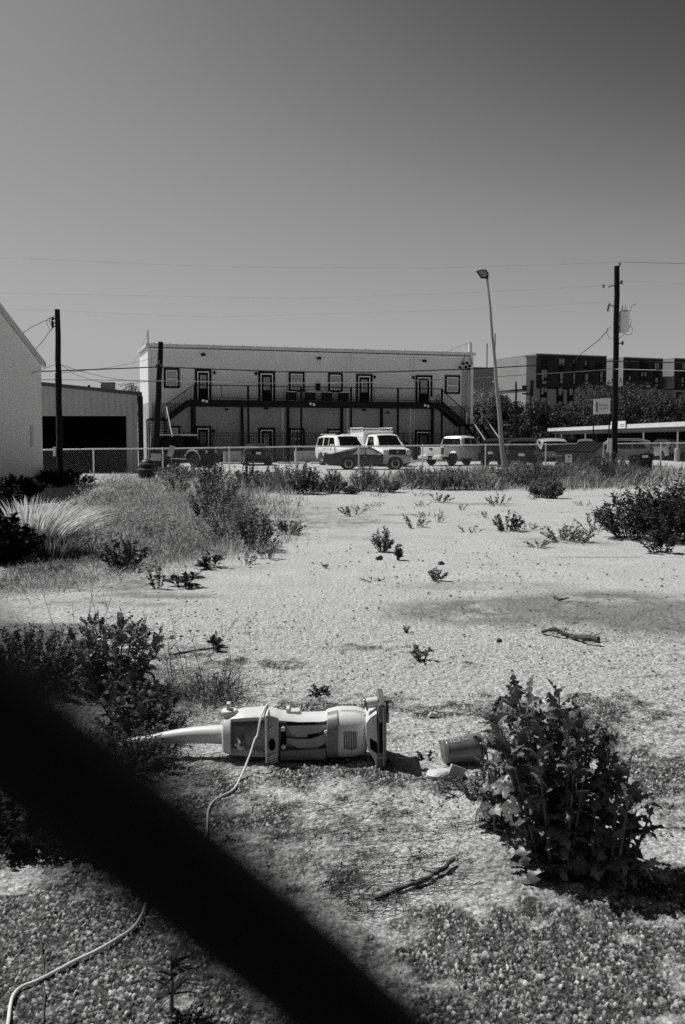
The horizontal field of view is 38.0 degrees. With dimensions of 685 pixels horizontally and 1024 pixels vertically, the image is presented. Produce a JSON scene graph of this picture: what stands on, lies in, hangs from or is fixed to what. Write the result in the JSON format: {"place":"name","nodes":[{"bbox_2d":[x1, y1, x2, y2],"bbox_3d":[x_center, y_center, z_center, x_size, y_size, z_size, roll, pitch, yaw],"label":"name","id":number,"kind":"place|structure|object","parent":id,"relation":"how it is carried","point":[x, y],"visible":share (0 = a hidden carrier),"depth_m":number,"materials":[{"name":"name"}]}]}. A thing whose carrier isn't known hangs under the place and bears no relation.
{"place":"outdoors","nodes":[
{"label":"outdoors","id":0,"kind":"place"},
{"bbox_2d":[32,532,94,560],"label":"fountain grass","id":1,"kind":"object","parent":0,"point":[57,547],"depth_m":13.20,"materials":[{"name":"plant"}]},
{"bbox_2d":[0,471,318,602],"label":"dark meadow grass","id":2,"kind":"structure","parent":0,"point":[51,566],"depth_m":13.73,"materials":[{"name":"plant"}]},
{"bbox_2d":[0,453,684,1023],"bbox_3d":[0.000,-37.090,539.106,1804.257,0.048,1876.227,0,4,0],"label":"ground","id":3,"kind":"structure","parent":0,"point":[500,945],"depth_m":5.81,"materials":[{"name":"gravel"}]},
{"bbox_2d":[0,476,33,506],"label":"leafy bush","id":4,"kind":"object","parent":3,"relation":"on","point":[14,491],"visible":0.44,"depth_m":20.99,"materials":[{"name":"black plant"}]},
{"bbox_2d":[0,488,38,524],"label":"leafy bush","id":5,"kind":"object","parent":3,"relation":"on","point":[5,492],"visible":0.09,"depth_m":15.66,"materials":[{"name":"black plant"}]},
{"bbox_2d":[0,303,45,483],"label":"gabled building","id":6,"kind":"structure","parent":3,"relation":"on","point":[22,361],"depth_m":35.56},
{"bbox_2d":[0,512,47,563],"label":"leafy bush","id":7,"kind":"object","parent":3,"relation":"on","point":[16,544],"visible":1,"depth_m":12.86,"materials":[{"name":"black plant"}]},
{"bbox_2d":[2,473,47,498],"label":"leafy bush","id":8,"kind":"object","parent":3,"relation":"on","point":[28,487],"visible":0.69,"depth_m":26.55,"materials":[{"name":"black plant"}]},
{"bbox_2d":[46,309,63,471],"bbox_3d":[-11.085,-4.312,38.353,0.559,6.919,0.279,-1,4,-16],"label":"utility pole","id":9,"kind":"object","parent":3,"relation":"on","point":[58,451],"visible":0.94,"depth_m":38.28,"materials":[{"name":"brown wood"}]},
{"bbox_2d":[0,495,122,556],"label":"fountain grass","id":10,"kind":"object","parent":3,"relation":"on","point":[55,522],"depth_m":13.74,"materials":[{"name":"plant"}]},
{"bbox_2d":[38,468,98,486],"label":"leafy bush","id":11,"kind":"object","parent":3,"relation":"on","point":[60,478],"visible":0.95,"depth_m":34.47,"materials":[{"name":"black plant"}]},
{"bbox_2d":[12,580,127,673],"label":"dry stalks","id":12,"kind":"object","parent":3,"relation":"on","point":[55,631],"visible":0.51,"depth_m":6.75,"materials":[{"name":"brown plant"}]},
{"bbox_2d":[14,623,135,683],"bbox_3d":[-2.050,0.929,6.431,1.425,0.454,1.050,0,4,0],"label":"leafy weed","id":13,"kind":"object","parent":3,"relation":"on","point":[58,657],"visible":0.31,"depth_m":6.40,"materials":[{"name":"black plant"}]},
{"bbox_2d":[41,382,143,471],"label":"metal shed","id":14,"kind":"structure","parent":3,"relation":"on","point":[94,417],"depth_m":52.83,"materials":[{"name":"metal"}]},
{"bbox_2d":[64,606,164,698],"bbox_3d":[-1.438,0.882,6.317,0.637,0.561,0.670,0,4,0],"label":"broad leaved weed","id":15,"kind":"object","parent":3,"relation":"on","point":[113,657],"visible":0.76,"depth_m":6.23,"materials":[{"name":"grey plant"}]},
{"bbox_2d":[93,536,150,568],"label":"weed","id":16,"kind":"object","parent":3,"relation":"on","point":[124,559],"visible":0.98,"depth_m":12.28,"materials":[{"name":"black plant"}]},
{"bbox_2d":[86,670,182,731],"bbox_3d":[-1.124,1.052,5.442,0.505,0.350,0.515,0,4,0],"label":"broad leaved weed","id":17,"kind":"object","parent":3,"relation":"on","point":[129,695],"visible":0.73,"depth_m":5.41,"materials":[{"name":"grey plant"}]},
{"bbox_2d":[0,600,292,768],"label":"weed mat","id":18,"kind":"object","parent":3,"relation":"on","point":[177,678],"visible":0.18,"depth_m":6.48,"materials":[{"name":"grey plant"}]},
{"bbox_2d":[138,459,155,478],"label":"rubber drum","id":19,"kind":"object","parent":3,"relation":"on","point":[146,468],"visible":0.96,"depth_m":41.70,"materials":[{"name":"plastic"}]},
{"bbox_2d":[107,702,196,735],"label":"leafy weed","id":20,"kind":"object","parent":3,"relation":"on","point":[141,729],"visible":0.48,"depth_m":5.31,"materials":[{"name":"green plant"}]},
{"bbox_2d":[152,342,162,471],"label":"utility pole","id":21,"kind":"object","parent":3,"relation":"on","point":[156,432],"visible":0.88,"depth_m":47.15,"materials":[{"name":"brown wood"}]},
{"bbox_2d":[41,361,684,372],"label":"overhead cable","id":22,"kind":"object","parent":21,"relation":"attached to","point":[364,372],"visible":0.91,"depth_m":46.73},
{"bbox_2d":[135,961,198,1016],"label":"spiky weed","id":23,"kind":"object","parent":3,"relation":"on","point":[171,986],"visible":0.71,"depth_m":2.79,"materials":[{"name":"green plant"}]},
{"bbox_2d":[147,737,188,762],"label":"leafy weed","id":24,"kind":"object","parent":3,"relation":"on","point":[172,753],"visible":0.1,"depth_m":4.90,"materials":[{"name":"grey plant"}]},
{"bbox_2d":[155,461,196,482],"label":"leafy bush","id":25,"kind":"object","parent":3,"relation":"on","point":[183,473],"visible":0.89,"depth_m":37.74,"materials":[{"name":"grey plant"}]},
{"bbox_2d":[165,571,205,587],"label":"weed","id":26,"kind":"object","parent":3,"relation":"on","point":[185,579],"visible":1,"depth_m":10.86,"materials":[{"name":"grey plant"}]},
{"bbox_2d":[150,434,221,467],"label":"off road vehicle","id":27,"kind":"object","parent":3,"relation":"on","point":[183,440],"visible":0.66,"depth_m":59.77,"materials":[{"name":"black metal"}]},
{"bbox_2d":[27,468,345,570],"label":"meadow grass","id":28,"kind":"structure","parent":3,"relation":"on","point":[231,544],"depth_m":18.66,"materials":[{"name":"plant"}]},
{"bbox_2d":[148,615,237,683],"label":"dry stalks","id":29,"kind":"object","parent":3,"relation":"on","point":[184,649],"visible":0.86,"depth_m":6.61,"materials":[{"name":"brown plant"}]},
{"bbox_2d":[107,682,279,760],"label":"thin grass","id":30,"kind":"structure","parent":3,"relation":"on","point":[252,702],"depth_m":5.96,"materials":[{"name":"plant"}]},
{"bbox_2d":[6,689,391,1023],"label":"upright vacuum cleaner","id":31,"kind":"object","parent":3,"relation":"on","point":[267,732],"visible":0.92,"depth_m":4.95,"materials":[{"name":"plastic"}]},
{"bbox_2d":[170,671,247,702],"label":"leafy weed","id":32,"kind":"object","parent":3,"relation":"on","point":[214,691],"visible":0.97,"depth_m":6.15,"materials":[{"name":"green plant"}]},
{"bbox_2d":[192,550,226,568],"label":"weed","id":33,"kind":"object","parent":3,"relation":"on","point":[204,561],"visible":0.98,"depth_m":12.40,"materials":[{"name":"grey plant"}]},
{"bbox_2d":[194,459,231,482],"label":"leafy bush","id":34,"kind":"object","parent":3,"relation":"on","point":[214,469],"visible":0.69,"depth_m":35.57,"materials":[{"name":"grey plant"}]},
{"bbox_2d":[185,466,245,523],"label":"leafy bush","id":35,"kind":"object","parent":3,"relation":"on","point":[206,503],"visible":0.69,"depth_m":18.70,"materials":[{"name":"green plant"}]},
{"bbox_2d":[0,620,457,1023],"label":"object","id":36,"kind":"object","parent":3,"relation":"on","point":[103,808],"visible":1,"depth_m":0.03,"materials":[{"name":"black metal"}]},
{"bbox_2d":[205,649,256,697],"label":"dry stalks","id":37,"kind":"object","parent":3,"relation":"on","point":[225,670],"visible":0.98,"depth_m":6.20,"materials":[{"name":"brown plant"}]},
{"bbox_2d":[193,494,275,541],"bbox_3d":[-1.668,0.118,15.421,1.270,0.784,1.285,0,4,0],"label":"leafy bush","id":38,"kind":"object","parent":3,"relation":"on","point":[225,526],"visible":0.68,"depth_m":15.30,"materials":[{"name":"grey plant"}]},
{"bbox_2d":[230,509,279,549],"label":"leafy bush","id":39,"kind":"object","parent":3,"relation":"on","point":[261,534],"visible":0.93,"depth_m":14.45,"materials":[{"name":"grey plant"}]},
{"bbox_2d":[238,443,271,464],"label":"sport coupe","id":40,"kind":"object","parent":3,"relation":"on","point":[251,452],"visible":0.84,"depth_m":63.66,"materials":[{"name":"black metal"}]},
{"bbox_2d":[260,454,320,493],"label":"leafy bush","id":41,"kind":"object","parent":3,"relation":"on","point":[282,481],"visible":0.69,"depth_m":30.10,"materials":[{"name":"grey plant"}]},
{"bbox_2d":[135,330,475,461],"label":"two storey building","id":42,"kind":"structure","parent":3,"relation":"on","point":[227,420],"depth_m":76.96,"materials":[{"name":"paint"}]},
{"bbox_2d":[164,368,179,387],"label":"window","id":43,"kind":"structure","parent":42,"relation":"in","point":[171,375],"depth_m":73.95,"materials":[{"name":"glass"}]},
{"bbox_2d":[198,372,207,399],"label":"door","id":44,"kind":"structure","parent":42,"relation":"in","point":[202,376],"depth_m":74.68,"materials":[{"name":"metal"}]},
{"bbox_2d":[289,372,304,391],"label":"window","id":45,"kind":"structure","parent":42,"relation":"in","point":[295,378],"depth_m":76.77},
{"bbox_2d":[328,373,342,391],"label":"window","id":46,"kind":"structure","parent":42,"relation":"in","point":[332,377],"depth_m":77.67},
{"bbox_2d":[445,375,459,393],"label":"window","id":47,"kind":"structure","parent":42,"relation":"in","point":[451,386],"depth_m":80.59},
{"bbox_2d":[287,461,327,493],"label":"leafy bush","id":48,"kind":"object","parent":3,"relation":"on","point":[310,483],"visible":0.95,"depth_m":29.75,"materials":[{"name":"grey plant"}]},
{"bbox_2d":[146,384,498,460],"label":"steel balcony","id":49,"kind":"structure","parent":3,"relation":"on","point":[194,403],"depth_m":76.00,"materials":[{"name":"metal"}]},
{"bbox_2d":[183,431,468,462],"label":"picket fence","id":50,"kind":"object","parent":3,"relation":"on","point":[213,435],"visible":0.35,"depth_m":73.60,"materials":[{"name":"black metal"}]},
{"bbox_2d":[170,747,493,927],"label":"straw litter","id":51,"kind":"object","parent":3,"relation":"on","point":[381,873],"visible":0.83,"depth_m":3.82,"materials":[{"name":"grey plant"}]},
{"bbox_2d":[320,469,347,492],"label":"leafy bush","id":52,"kind":"object","parent":3,"relation":"on","point":[334,479],"visible":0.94,"depth_m":30.38,"materials":[{"name":"grey plant"}]},
{"bbox_2d":[315,434,366,465],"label":"suv","id":53,"kind":"object","parent":3,"relation":"on","point":[339,440],"visible":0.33,"depth_m":63.41,"materials":[{"name":"white metal"}]},
{"bbox_2d":[223,451,479,462],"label":"wall","id":54,"kind":"structure","parent":3,"relation":"on","point":[300,457],"depth_m":72.18,"materials":[{"name":"concrete"}]},
{"bbox_2d":[43,442,684,476],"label":"chain link fence","id":55,"kind":"object","parent":3,"relation":"on","point":[296,449],"visible":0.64,"depth_m":46.96,"materials":[{"name":"metal"}]},
{"bbox_2d":[348,464,381,490],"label":"leafy bush","id":56,"kind":"object","parent":3,"relation":"on","point":[369,476],"visible":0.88,"depth_m":31.73,"materials":[{"name":"grey plant"}]},
{"bbox_2d":[320,447,411,469],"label":"muscle car","id":57,"kind":"object","parent":3,"relation":"on","point":[354,457],"visible":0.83,"depth_m":54.65,"materials":[{"name":"grey metal"}]},
{"bbox_2d":[350,427,412,466],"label":"utility van","id":58,"kind":"object","parent":3,"relation":"on","point":[379,437],"visible":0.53,"depth_m":62.29,"materials":[{"name":"white metal"}]},
{"bbox_2d":[369,525,394,551],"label":"weed","id":59,"kind":"object","parent":3,"relation":"on","point":[384,544],"visible":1,"depth_m":14.41,"materials":[{"name":"grey plant"}]},
{"bbox_2d":[367,477,403,492],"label":"leafy bush","id":60,"kind":"object","parent":3,"relation":"on","point":[394,486],"visible":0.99,"depth_m":30.72,"materials":[{"name":"grey plant"}]},
{"bbox_2d":[375,857,455,900],"bbox_3d":[0.273,1.328,3.597,0.052,0.039,0.426,4,6,45],"label":"stick","id":61,"kind":"object","parent":3,"relation":"on","point":[417,882],"visible":1,"depth_m":3.57,"materials":[{"name":"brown wood"}]},
{"bbox_2d":[426,768,450,781],"bbox_3d":[0.460,1.241,4.722,0.130,0.051,0.120,0,4,0],"label":"plastic scrap","id":62,"kind":"object","parent":3,"relation":"on","point":[439,773],"visible":0.86,"depth_m":4.68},
{"bbox_2d":[418,467,459,489],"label":"leafy bush","id":63,"kind":"object","parent":3,"relation":"on","point":[431,478],"visible":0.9,"depth_m":32.36,"materials":[{"name":"grey plant"}]},
{"bbox_2d":[418,436,490,465],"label":"pickup truck","id":64,"kind":"object","parent":3,"relation":"on","point":[450,440],"visible":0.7,"depth_m":64.04,"materials":[{"name":"white metal"}]},
{"bbox_2d":[438,466,482,489],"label":"leafy bush","id":65,"kind":"object","parent":3,"relation":"on","point":[456,479],"visible":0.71,"depth_m":32.34,"materials":[{"name":"grey plant"}]},
{"bbox_2d":[440,732,484,763],"bbox_3d":[0.593,1.171,4.934,0.188,0.142,0.140,-1,4,-14],"label":"plastic cup","id":66,"kind":"object","parent":3,"relation":"on","point":[464,748],"visible":0.98,"depth_m":4.88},
{"bbox_2d":[436,775,488,799],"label":"weed","id":67,"kind":"object","parent":3,"relation":"on","point":[462,786],"visible":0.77,"depth_m":4.49,"materials":[{"name":"grey plant"}]},
{"bbox_2d":[454,463,500,489],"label":"leafy bush","id":68,"kind":"object","parent":3,"relation":"on","point":[471,471],"visible":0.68,"depth_m":32.36,"materials":[{"name":"plant"}]},
{"bbox_2d":[468,735,514,838],"bbox_3d":[0.635,1.118,4.081,0.242,0.407,0.250,0,4,0],"label":"thistle","id":69,"kind":"object","parent":3,"relation":"on","point":[493,821],"visible":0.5,"depth_m":4.08,"materials":[{"name":"grey plant"}]},
{"bbox_2d":[473,413,514,441],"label":"broadleaf tree","id":70,"kind":"object","parent":3,"relation":"on","point":[493,420],"visible":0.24,"depth_m":110.56,"materials":[{"name":"grey plant"}]},
{"bbox_2d":[476,269,513,471],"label":"floodlight pole","id":71,"kind":"object","parent":3,"relation":"on","point":[483,273],"visible":0.81,"depth_m":43.63,"materials":[{"name":"grey metal"}]},
{"bbox_2d":[478,438,525,465],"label":"wagon","id":72,"kind":"object","parent":3,"relation":"on","point":[496,450],"visible":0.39,"depth_m":62.47,"materials":[{"name":"grey metal"}]},
{"bbox_2d":[481,465,523,487],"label":"leafy bush","id":73,"kind":"object","parent":3,"relation":"on","point":[511,478],"visible":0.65,"depth_m":33.47,"materials":[{"name":"grey plant"}]},
{"bbox_2d":[473,391,536,437],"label":"broadleaf tree","id":74,"kind":"object","parent":3,"relation":"on","point":[492,405],"visible":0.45,"depth_m":116.80,"materials":[{"name":"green plant"}]},
{"bbox_2d":[492,509,524,531],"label":"weed","id":75,"kind":"object","parent":3,"relation":"on","point":[514,522],"visible":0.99,"depth_m":17.42,"materials":[{"name":"grey plant"}]},
{"bbox_2d":[505,437,544,465],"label":"wagon","id":76,"kind":"object","parent":3,"relation":"on","point":[534,440],"visible":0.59,"depth_m":54.69,"materials":[{"name":"grey metal"}]},
{"bbox_2d":[522,355,540,421],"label":"apartment wing","id":77,"kind":"structure","parent":3,"relation":"on","point":[530,380],"depth_m":198.95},
{"bbox_2d":[512,458,562,488],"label":"leafy bush","id":78,"kind":"object","parent":3,"relation":"on","point":[535,476],"visible":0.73,"depth_m":31.84,"materials":[{"name":"grey plant"}]},
{"bbox_2d":[513,399,578,442],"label":"broadleaf tree","id":79,"kind":"object","parent":3,"relation":"on","point":[545,417],"visible":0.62,"depth_m":115.65,"materials":[{"name":"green plant"}]},
{"bbox_2d":[531,438,566,466],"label":"hatchback","id":80,"kind":"object","parent":3,"relation":"on","point":[551,441],"visible":0.19,"depth_m":57.59,"materials":[{"name":"silver metal"}]},
{"bbox_2d":[496,353,606,442],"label":"apartment block","id":81,"kind":"structure","parent":3,"relation":"on","point":[557,388],"depth_m":202.10,"materials":[{"name":"brick"}]},
{"bbox_2d":[537,475,566,498],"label":"leafy bush","id":82,"kind":"object","parent":3,"relation":"on","point":[554,490],"visible":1,"depth_m":27.60,"materials":[{"name":"grey plant"}]},
{"bbox_2d":[478,673,628,884],"bbox_3d":[0.798,0.984,3.734,0.551,0.726,0.566,3,5,32],"label":"thistle","id":83,"kind":"object","parent":3,"relation":"on","point":[547,788],"visible":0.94,"depth_m":3.65,"materials":[{"name":"grey plant"}]},
{"bbox_2d":[540,523,587,541],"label":"weed","id":84,"kind":"object","parent":3,"relation":"on","point":[562,535],"visible":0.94,"depth_m":15.77,"materials":[{"name":"grey plant"}]},
{"bbox_2d":[541,627,608,642],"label":"branch","id":85,"kind":"object","parent":3,"relation":"on","point":[590,638],"visible":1,"depth_m":7.94,"materials":[{"name":"grey wood"}]},
{"bbox_2d":[554,442,602,468],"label":"dumpster","id":86,"kind":"object","parent":3,"relation":"on","point":[570,454],"visible":0.6,"depth_m":49.01,"materials":[{"name":"metal"}]},
{"bbox_2d":[562,402,611,442],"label":"broadleaf tree","id":87,"kind":"object","parent":3,"relation":"on","point":[599,420],"visible":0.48,"depth_m":117.31,"materials":[{"name":"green plant"}]},
{"bbox_2d":[592,398,609,458],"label":"sign","id":88,"kind":"object","parent":3,"relation":"on","point":[601,406],"visible":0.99,"depth_m":51.73,"materials":[{"name":"metal"}]},
{"bbox_2d":[547,422,684,461],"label":"carport","id":89,"kind":"object","parent":3,"relation":"on","point":[651,432],"visible":0.34,"depth_m":89.72,"materials":[{"name":"metal"}]},
{"bbox_2d":[564,749,667,896],"bbox_3d":[0.994,1.104,3.597,0.384,0.506,0.333,0,4,0],"label":"thistle","id":90,"kind":"object","parent":3,"relation":"on","point":[619,871],"visible":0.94,"depth_m":3.56,"materials":[{"name":"grey plant"}]},
{"bbox_2d":[602,262,635,464],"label":"utility pole","id":91,"kind":"object","parent":3,"relation":"on","point":[621,319],"visible":0.98,"depth_m":46.44,"materials":[{"name":"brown wood"}]},
{"bbox_2d":[41,369,684,383],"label":"overhead cable","id":92,"kind":"object","parent":91,"relation":"attached to","point":[377,382],"visible":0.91,"depth_m":46.64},
{"bbox_2d":[602,438,654,462],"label":"wagon","id":93,"kind":"object","parent":3,"relation":"on","point":[627,440],"visible":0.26,"depth_m":61.74,"materials":[{"name":"grey metal"}]},
{"bbox_2d":[591,484,672,539],"bbox_3d":[4.689,-0.015,16.270,1.316,0.929,1.334,0,4,0],"label":"leafy bush","id":94,"kind":"object","parent":3,"relation":"on","point":[635,524],"visible":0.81,"depth_m":16.16,"materials":[{"name":"grey plant"}]},
{"bbox_2d":[606,357,662,401],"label":"apartment block","id":95,"kind":"structure","parent":3,"relation":"on","point":[650,374],"depth_m":205.56,"materials":[{"name":"brick"}]},
{"bbox_2d":[587,377,681,423],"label":"broadleaf tree","id":96,"kind":"object","parent":3,"relation":"on","point":[606,394],"visible":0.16,"depth_m":132.84,"materials":[{"name":"grey plant"}]},
{"bbox_2d":[618,382,679,423],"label":"broadleaf tree","id":97,"kind":"object","parent":3,"relation":"on","point":[628,409],"visible":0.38,"depth_m":124.56,"materials":[{"name":"grey plant"}]},
{"bbox_2d":[626,393,684,423],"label":"broadleaf tree","id":98,"kind":"object","parent":3,"relation":"on","point":[665,408],"visible":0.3,"depth_m":119.40,"materials":[{"name":"grey plant"}]},
{"bbox_2d":[628,467,684,541],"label":"leafy bush","id":99,"kind":"object","parent":3,"relation":"on","point":[674,509],"visible":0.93,"depth_m":15.60,"materials":[{"name":"grey plant"}]},
{"bbox_2d":[639,523,682,552],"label":"weed","id":100,"kind":"object","parent":3,"relation":"on","point":[658,539],"visible":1,"depth_m":14.23,"materials":[{"name":"grey plant"}]},
{"bbox_2d":[640,392,684,423],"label":"broadleaf tree","id":101,"kind":"object","parent":3,"relation":"on","point":[679,401],"visible":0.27,"depth_m":118.67,"materials":[{"name":"grey plant"}]},
{"bbox_2d":[652,438,684,459],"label":"van","id":102,"kind":"object","parent":3,"relation":"on","point":[666,453],"visible":0.59,"depth_m":79.99,"materials":[{"name":"silver metal"}]},
{"bbox_2d":[655,358,684,421],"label":"apartment block","id":103,"kind":"structure","parent":3,"relation":"on","point":[674,381],"depth_m":207.29,"materials":[{"name":"brick"}]},
{"bbox_2d":[0,0,684,416],"label":"sky","id":104,"kind":"structure","parent":0,"point":[387,147],"materials":[{"name":"grey"}]},
{"bbox_2d":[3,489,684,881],"bbox_3d":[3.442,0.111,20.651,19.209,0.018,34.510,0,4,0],"label":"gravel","id":105,"kind":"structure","parent":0,"point":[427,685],"depth_m":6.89,"materials":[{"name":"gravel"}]},
{"bbox_2d":[198,463,684,494],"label":"fence row grass","id":106,"kind":"structure","parent":0,"point":[273,490],"depth_m":33.34,"materials":[{"name":"plant"}]},
{"bbox_2d":[473,334,495,431],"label":"building","id":107,"kind":"structure","parent":0,"point":[477,375],"depth_m":234.67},
{"bbox_2d":[361,455,684,491],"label":"weeds","id":108,"kind":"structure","parent":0,"point":[616,469],"depth_m":35.09,"materials":[{"name":"plant"}]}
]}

